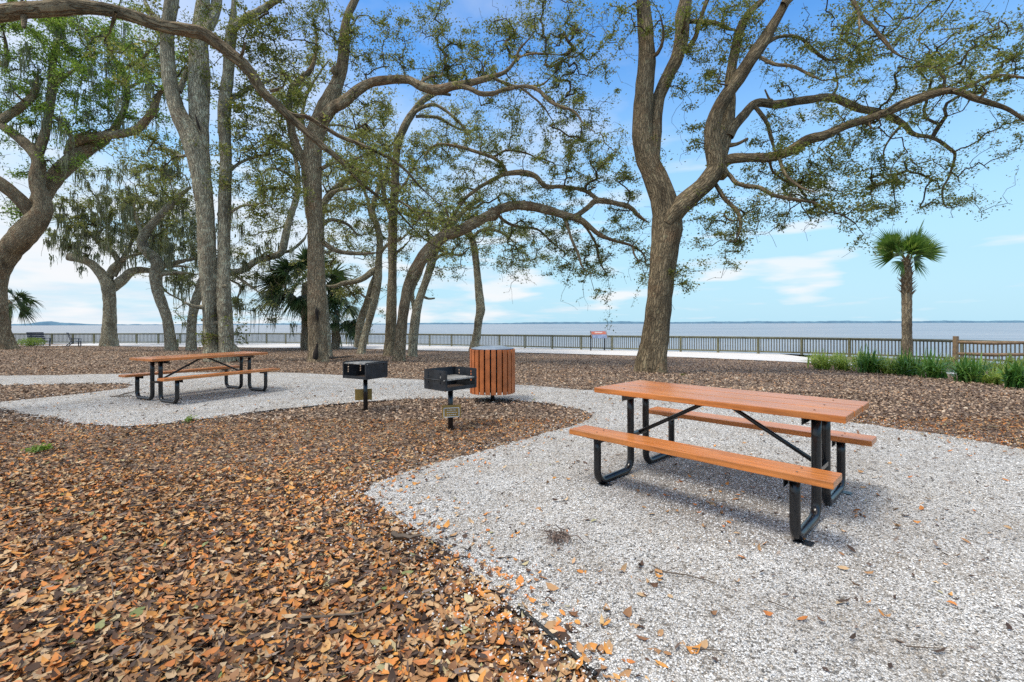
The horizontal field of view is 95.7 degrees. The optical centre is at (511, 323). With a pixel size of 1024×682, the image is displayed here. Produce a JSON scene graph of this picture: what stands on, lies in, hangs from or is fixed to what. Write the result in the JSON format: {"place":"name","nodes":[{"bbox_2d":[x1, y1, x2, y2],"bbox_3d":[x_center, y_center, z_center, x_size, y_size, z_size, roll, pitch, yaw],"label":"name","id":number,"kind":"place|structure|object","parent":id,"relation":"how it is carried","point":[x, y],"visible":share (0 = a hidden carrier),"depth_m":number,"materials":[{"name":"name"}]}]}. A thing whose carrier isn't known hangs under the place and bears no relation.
{"place":"outdoors","nodes":[
{"label":"outdoors","id":0,"kind":"place"},
{"bbox_2d":[35,343,953,373],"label":"promenade","id":1,"kind":"structure","parent":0,"point":[768,357],"depth_m":30.87,"materials":[{"name":"concrete"}]},
{"bbox_2d":[13,333,1023,361],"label":"railing","id":2,"kind":"object","parent":1,"relation":"on","point":[52,336],"visible":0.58,"depth_m":30.60,"materials":[{"name":"grey metal"}]},
{"bbox_2d":[590,331,607,350],"bbox_3d":[5.983,1.226,31.915,1.251,1.487,0.314,0,0,-16],"label":"information sign","id":3,"kind":"object","parent":1,"relation":"on","point":[598,334],"visible":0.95,"depth_m":31.89,"materials":[{"name":"multicoloured paint"}]},
{"bbox_2d":[0,372,1023,681],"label":"gravel path","id":4,"kind":"structure","parent":0,"point":[318,394],"depth_m":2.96,"materials":[{"name":"grey gravel"}]},
{"bbox_2d":[110,386,148,396],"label":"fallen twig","id":5,"kind":"object","parent":4,"relation":"on","point":[127,395],"visible":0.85,"depth_m":8.41,"materials":[{"name":"grey wood"}]},
{"bbox_2d":[118,351,279,403],"bbox_3d":[-5.787,0.958,8.720,1.482,0.764,2.070,0,0,27],"label":"picnic table","id":6,"kind":"object","parent":4,"relation":"on","point":[161,360],"visible":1,"depth_m":8.31,"materials":[{"name":"brown stained wood"},{"name":"black steel"}]},
{"bbox_2d":[15,392,1023,679],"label":"path debris","id":7,"kind":"object","parent":4,"relation":"on","point":[697,520],"visible":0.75,"depth_m":3.01,"materials":[{"name":"brown plant"}]},
{"bbox_2d":[27,382,1023,681],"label":"scattered leaves","id":8,"kind":"object","parent":4,"relation":"on","point":[853,636],"visible":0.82,"depth_m":3.06,"materials":[{"name":"brown plant"}]},
{"bbox_2d":[517,605,597,677],"bbox_3d":[0.173,1.312,1.938,0.022,0.017,0.503,0,0,-35],"label":"landscape edging","id":9,"kind":"object","parent":4,"relation":"on","point":[574,655],"visible":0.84,"depth_m":1.93,"materials":[{"name":"black plastic"}]},
{"bbox_2d":[538,525,584,551],"bbox_3d":[0.273,1.284,2.797,0.288,0.042,0.266,0,0,-22],"label":"moss tuft","id":10,"kind":"object","parent":4,"relation":"on","point":[556,537],"visible":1,"depth_m":2.80,"materials":[{"name":"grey plant"}]},
{"bbox_2d":[653,565,716,583],"bbox_3d":[0.906,1.304,2.435,0.316,0.009,0.091,0,0,27],"label":"fallen twig","id":11,"kind":"object","parent":4,"relation":"on","point":[681,574],"visible":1,"depth_m":2.42,"materials":[{"name":"brown wood"}]},
{"bbox_2d":[692,647,726,651],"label":"fallen twig","id":12,"kind":"object","parent":4,"relation":"on","point":[708,649],"visible":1,"depth_m":1.86,"materials":[{"name":"grey wood"}]},
{"bbox_2d":[569,380,876,546],"bbox_3d":[1.649,0.939,3.720,1.482,0.764,1.848,0,0,-45],"label":"picnic table","id":13,"kind":"object","parent":4,"relation":"on","point":[820,477],"visible":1,"depth_m":3.40,"materials":[{"name":"brown wood"}]},
{"bbox_2d":[906,645,942,647],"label":"fallen twig","id":14,"kind":"object","parent":4,"relation":"on","point":[922,647],"visible":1,"depth_m":1.87,"materials":[{"name":"grey wood"}]},
{"bbox_2d":[0,343,1023,681],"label":"ground","id":15,"kind":"structure","parent":0,"point":[442,451],"depth_m":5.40,"materials":[{"name":"brown plant"}]},
{"bbox_2d":[8,288,46,327],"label":"palm tree","id":16,"kind":"object","parent":15,"relation":"on","point":[25,310],"visible":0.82,"depth_m":34.69,"materials":[{"name":"green plant"}]},
{"bbox_2d":[16,337,46,345],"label":"shrub","id":17,"kind":"object","parent":15,"relation":"on","point":[29,343],"visible":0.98,"depth_m":37.97,"materials":[{"name":"green plant"}]},
{"bbox_2d":[21,443,52,452],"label":"weed","id":18,"kind":"object","parent":15,"relation":"on","point":[38,448],"visible":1,"depth_m":4.85,"materials":[{"name":"green plant"}]},
{"bbox_2d":[26,332,50,345],"bbox_3d":[-41.076,1.331,40.191,1.340,1.229,0.946,0,0,-11],"label":"bench","id":19,"kind":"object","parent":15,"relation":"on","point":[35,334],"visible":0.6,"depth_m":39.91,"materials":[{"name":"black metal"}]},
{"bbox_2d":[66,333,80,346],"bbox_3d":[-37.797,1.361,39.939,1.340,1.229,0.946,0,0,40],"label":"bench","id":20,"kind":"object","parent":15,"relation":"on","point":[70,339],"visible":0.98,"depth_m":39.83,"materials":[{"name":"black metal"}]},
{"bbox_2d":[0,0,216,348],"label":"oak tree","id":21,"kind":"object","parent":15,"relation":"on","point":[19,239],"visible":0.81,"depth_m":27.37,"materials":[{"name":"green plant"}]},
{"bbox_2d":[111,580,115,611],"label":"fallen twig","id":22,"kind":"object","parent":15,"relation":"on","point":[113,594],"visible":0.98,"depth_m":2.23,"materials":[{"name":"wood"}]},
{"bbox_2d":[11,143,252,346],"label":"oak tree","id":23,"kind":"object","parent":15,"relation":"on","point":[110,285],"visible":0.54,"depth_m":40.08,"materials":[{"name":"green plant"}]},
{"bbox_2d":[127,503,184,506],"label":"fallen twig","id":24,"kind":"object","parent":15,"relation":"on","point":[151,503],"visible":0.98,"depth_m":3.38,"materials":[{"name":"brown wood"}]},
{"bbox_2d":[92,131,262,350],"bbox_3d":[-24.147,-5.891,33.052,10.195,15.922,7.082,0,0,0],"label":"oak tree","id":25,"kind":"object","parent":15,"relation":"on","point":[158,266],"visible":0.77,"depth_m":32.16,"materials":[{"name":"green plant"}]},
{"bbox_2d":[183,415,197,421],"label":"weed","id":26,"kind":"object","parent":15,"relation":"on","point":[189,418],"visible":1,"depth_m":6.31,"materials":[{"name":"green plant"}]},
{"bbox_2d":[175,500,244,507],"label":"fallen twig","id":27,"kind":"object","parent":15,"relation":"on","point":[205,507],"visible":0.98,"depth_m":3.32,"materials":[{"name":"brown wood"}]},
{"bbox_2d":[94,0,330,361],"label":"oak tree","id":28,"kind":"object","parent":15,"relation":"on","point":[192,129],"visible":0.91,"depth_m":17.27,"materials":[{"name":"green plant"}]},
{"bbox_2d":[0,0,482,275],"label":"oak tree","id":29,"kind":"object","parent":15,"relation":"on","point":[23,11],"visible":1,"depth_m":8.25,"materials":[{"name":"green plant"}]},
{"bbox_2d":[185,115,337,349],"bbox_3d":[-17.006,-7.258,34.152,11.526,18.720,6.856,0,0,18],"label":"oak tree","id":30,"kind":"object","parent":15,"relation":"on","point":[196,299],"visible":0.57,"depth_m":33.99,"materials":[{"name":"green plant"}]},
{"bbox_2d":[244,243,359,349],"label":"palm tree","id":31,"kind":"object","parent":15,"relation":"on","point":[296,305],"visible":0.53,"depth_m":34.62,"materials":[{"name":"green plant"}]},
{"bbox_2d":[241,400,385,413],"bbox_3d":[-3.103,1.321,7.431,2.165,0.017,0.115,0,0,-32],"label":"landscape edging","id":32,"kind":"object","parent":15,"relation":"on","point":[310,406],"visible":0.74,"depth_m":7.36,"materials":[{"name":"black plastic"}]},
{"bbox_2d":[209,22,424,355],"bbox_3d":[-9.430,-6.462,21.345,9.472,16.738,7.822,0,0,-27],"label":"oak tree","id":33,"kind":"object","parent":15,"relation":"on","point":[331,192],"visible":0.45,"depth_m":22.55,"materials":[{"name":"green plant"}]},
{"bbox_2d":[299,297,368,348],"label":"palm tree","id":34,"kind":"object","parent":15,"relation":"on","point":[346,326],"visible":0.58,"depth_m":35.04,"materials":[{"name":"green plant"}]},
{"bbox_2d":[329,355,352,358],"bbox_3d":[-8.204,1.568,22.339,0.207,0.298,4.159,0,0,-4],"label":"log","id":35,"kind":"object","parent":15,"relation":"on","point":[332,357],"visible":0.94,"depth_m":21.77,"materials":[{"name":"wood"}]},
{"bbox_2d":[301,602,381,618],"bbox_3d":[-0.765,1.305,2.089,0.346,0.014,0.060,0,0,-19],"label":"fallen twig","id":36,"kind":"object","parent":15,"relation":"on","point":[325,616],"visible":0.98,"depth_m":2.08,"materials":[{"name":"brown wood"}]},
{"bbox_2d":[258,95,455,353],"bbox_3d":[-8.986,-6.234,29.978,12.822,16.769,7.404,0,0,0],"label":"oak tree","id":37,"kind":"object","parent":15,"relation":"on","point":[367,312],"visible":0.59,"depth_m":29.94,"materials":[{"name":"green plant"}]},
{"bbox_2d":[342,360,387,412],"bbox_3d":[-2.221,1.005,7.019,0.604,0.875,0.426,0,0,30],"label":"park grill","id":38,"kind":"object","parent":15,"relation":"on","point":[372,369],"visible":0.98,"depth_m":7.00,"materials":[{"name":"black metal"}]},
{"bbox_2d":[391,530,420,538],"bbox_3d":[-0.651,1.288,2.825,0.184,0.040,0.047,0,0,8],"label":"bark piece","id":39,"kind":"object","parent":15,"relation":"on","point":[395,534],"visible":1,"depth_m":2.81,"materials":[{"name":"brown wood"}]},
{"bbox_2d":[330,74,533,355],"bbox_3d":[-4.722,-6.367,27.134,12.040,16.886,5.581,0,0,0],"label":"oak tree","id":40,"kind":"object","parent":15,"relation":"on","point":[391,314],"visible":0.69,"depth_m":26.97,"materials":[{"name":"green plant"}]},
{"bbox_2d":[235,0,637,362],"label":"oak tree","id":41,"kind":"object","parent":15,"relation":"on","point":[332,101],"visible":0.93,"depth_m":17.93,"materials":[{"name":"green plant"}]},
{"bbox_2d":[423,366,476,429],"bbox_3d":[-0.775,1.001,5.849,0.426,0.875,0.604,0,0,43],"label":"park grill","id":42,"kind":"object","parent":15,"relation":"on","point":[450,379],"visible":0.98,"depth_m":5.81,"materials":[{"name":"black metal"}]},
{"bbox_2d":[388,169,556,356],"bbox_3d":[-2.626,-3.460,26.659,9.944,11.076,5.536,0,0,18],"label":"oak tree","id":43,"kind":"object","parent":15,"relation":"on","point":[416,304],"visible":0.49,"depth_m":26.60,"materials":[{"name":"green plant"}]},
{"bbox_2d":[403,197,558,351],"bbox_3d":[-1.864,-3.450,32.296,10.645,11.109,6.224,0,0,23],"label":"oak tree","id":44,"kind":"object","parent":15,"relation":"on","point":[480,313],"visible":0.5,"depth_m":31.72,"materials":[{"name":"green plant"}]},
{"bbox_2d":[470,345,514,401],"bbox_3d":[-0.336,0.908,7.960,0.779,1.058,0.779,0,0,0],"label":"trash can","id":45,"kind":"object","parent":15,"relation":"on","point":[494,365],"visible":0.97,"depth_m":7.64,"materials":[{"name":"brown wood"}]},
{"bbox_2d":[0,345,1023,423],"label":"fallen leaves","id":46,"kind":"object","parent":15,"relation":"on","point":[1018,393],"visible":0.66,"depth_m":11.12,"materials":[{"name":"brown plant"}]},
{"bbox_2d":[391,98,685,361],"bbox_3d":[1.225,-4.075,21.026,13.330,11.891,5.782,0,0,0],"label":"oak tree","id":47,"kind":"object","parent":15,"relation":"on","point":[420,261],"visible":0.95,"depth_m":20.25,"materials":[{"name":"green plant"}]},
{"bbox_2d":[581,0,1023,373],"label":"oak tree","id":48,"kind":"object","parent":15,"relation":"on","point":[670,209],"visible":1,"depth_m":14.76,"materials":[{"name":"green plant"}]},
{"bbox_2d":[805,355,825,363],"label":"border plant","id":49,"kind":"object","parent":15,"relation":"on","point":[812,360],"visible":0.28,"depth_m":21.26,"materials":[{"name":"green plant"}]},
{"bbox_2d":[807,349,829,359],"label":"border plant","id":50,"kind":"object","parent":15,"relation":"on","point":[815,354],"visible":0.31,"depth_m":22.60,"materials":[{"name":"green plant"}]},
{"bbox_2d":[800,349,840,369],"bbox_3d":[12.354,1.412,18.647,1.754,0.848,1.852,0,0,19],"label":"border plant","id":51,"kind":"object","parent":15,"relation":"on","point":[825,364],"visible":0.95,"depth_m":18.60,"materials":[{"name":"green plant"}]},
{"bbox_2d":[828,350,847,365],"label":"border plant","id":52,"kind":"object","parent":15,"relation":"on","point":[836,356],"visible":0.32,"depth_m":20.44,"materials":[{"name":"green plant"}]},
{"bbox_2d":[826,353,857,370],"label":"border plant","id":53,"kind":"object","parent":15,"relation":"on","point":[844,365],"visible":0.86,"depth_m":18.11,"materials":[{"name":"green plant"}]},
{"bbox_2d":[842,345,895,373],"bbox_3d":[13.007,1.237,16.952,2.021,1.126,1.937,0,0,38],"label":"border plant","id":54,"kind":"object","parent":15,"relation":"on","point":[868,364],"visible":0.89,"depth_m":16.85,"materials":[{"name":"green plant"}]},
{"bbox_2d":[872,351,892,364],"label":"border plant","id":55,"kind":"object","parent":15,"relation":"on","point":[884,357],"visible":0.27,"depth_m":20.82,"materials":[{"name":"green plant"}]},
{"bbox_2d":[875,356,897,374],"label":"border plant","id":56,"kind":"object","parent":15,"relation":"on","point":[885,370],"visible":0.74,"depth_m":16.43,"materials":[{"name":"green plant"}]},
{"bbox_2d":[887,345,923,375],"bbox_3d":[13.523,1.250,15.848,2.082,1.038,1.847,0,0,0],"label":"border plant","id":57,"kind":"object","parent":15,"relation":"on","point":[902,364],"visible":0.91,"depth_m":15.77,"materials":[{"name":"green plant"}]},
{"bbox_2d":[871,220,946,357],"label":"palm tree","id":58,"kind":"object","parent":15,"relation":"on","point":[917,245],"visible":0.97,"depth_m":21.95,"materials":[{"name":"green plant"}]},
{"bbox_2d":[907,349,954,378],"bbox_3d":[13.051,1.199,14.390,1.697,1.019,1.747,0,0,-18],"label":"border plant","id":59,"kind":"object","parent":15,"relation":"on","point":[931,368],"visible":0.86,"depth_m":14.40,"materials":[{"name":"green plant"}]},
{"bbox_2d":[939,353,957,367],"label":"border plant","id":60,"kind":"object","parent":15,"relation":"on","point":[950,360],"visible":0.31,"depth_m":19.39,"materials":[{"name":"green plant"}]},
{"bbox_2d":[944,358,967,371],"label":"border plant","id":61,"kind":"object","parent":15,"relation":"on","point":[955,364],"visible":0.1,"depth_m":17.45,"materials":[{"name":"green plant"}]},
{"bbox_2d":[938,349,999,383],"bbox_3d":[12.656,1.133,12.763,1.547,0.973,1.606,0,0,0],"label":"border plant","id":62,"kind":"object","parent":15,"relation":"on","point":[965,371],"visible":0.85,"depth_m":12.67,"materials":[{"name":"green plant"}]},
{"bbox_2d":[971,357,991,371],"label":"border plant","id":63,"kind":"object","parent":15,"relation":"on","point":[981,363],"visible":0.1,"depth_m":16.82,"materials":[{"name":"green plant"}]},
{"bbox_2d":[970,358,1002,369],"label":"border plant","id":64,"kind":"object","parent":15,"relation":"on","point":[989,362],"visible":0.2,"depth_m":18.47,"materials":[{"name":"green plant"}]},
{"bbox_2d":[969,365,1004,384],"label":"border plant","id":65,"kind":"object","parent":15,"relation":"on","point":[986,378],"visible":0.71,"depth_m":12.00,"materials":[{"name":"green plant"}]},
{"bbox_2d":[952,336,1023,362],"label":"split rail fence","id":66,"kind":"object","parent":15,"relation":"on","point":[955,346],"visible":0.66,"depth_m":19.68,"materials":[{"name":"brown wood"}]},
{"bbox_2d":[987,359,1009,373],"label":"border plant","id":67,"kind":"object","parent":15,"relation":"on","point":[999,365],"visible":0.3,"depth_m":16.40,"materials":[{"name":"green plant"}]},
{"bbox_2d":[990,350,1022,365],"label":"border plant","id":68,"kind":"object","parent":15,"relation":"on","point":[1008,360],"visible":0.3,"depth_m":18.08,"materials":[{"name":"green plant"}]},
{"bbox_2d":[991,356,1023,388],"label":"border plant","id":69,"kind":"object","parent":15,"relation":"on","point":[1013,377],"visible":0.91,"depth_m":10.66,"materials":[{"name":"green plant"}]},
{"bbox_2d":[0,0,1023,324],"label":"sky","id":70,"kind":"structure","parent":0,"point":[980,275],"materials":[{"name":"blue"}]},
{"bbox_2d":[11,323,1023,363],"bbox_3d":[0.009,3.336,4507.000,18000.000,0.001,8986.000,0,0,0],"label":"water","id":71,"kind":"structure","parent":0,"point":[993,331],"depth_m":170.84,"materials":[{"name":"blue liquid"}]},
{"bbox_2d":[11,320,1023,325],"bbox_3d":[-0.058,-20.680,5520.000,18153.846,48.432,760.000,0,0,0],"label":"hills","id":72,"kind":"structure","parent":0,"point":[613,322],"depth_m":5166.65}
]}

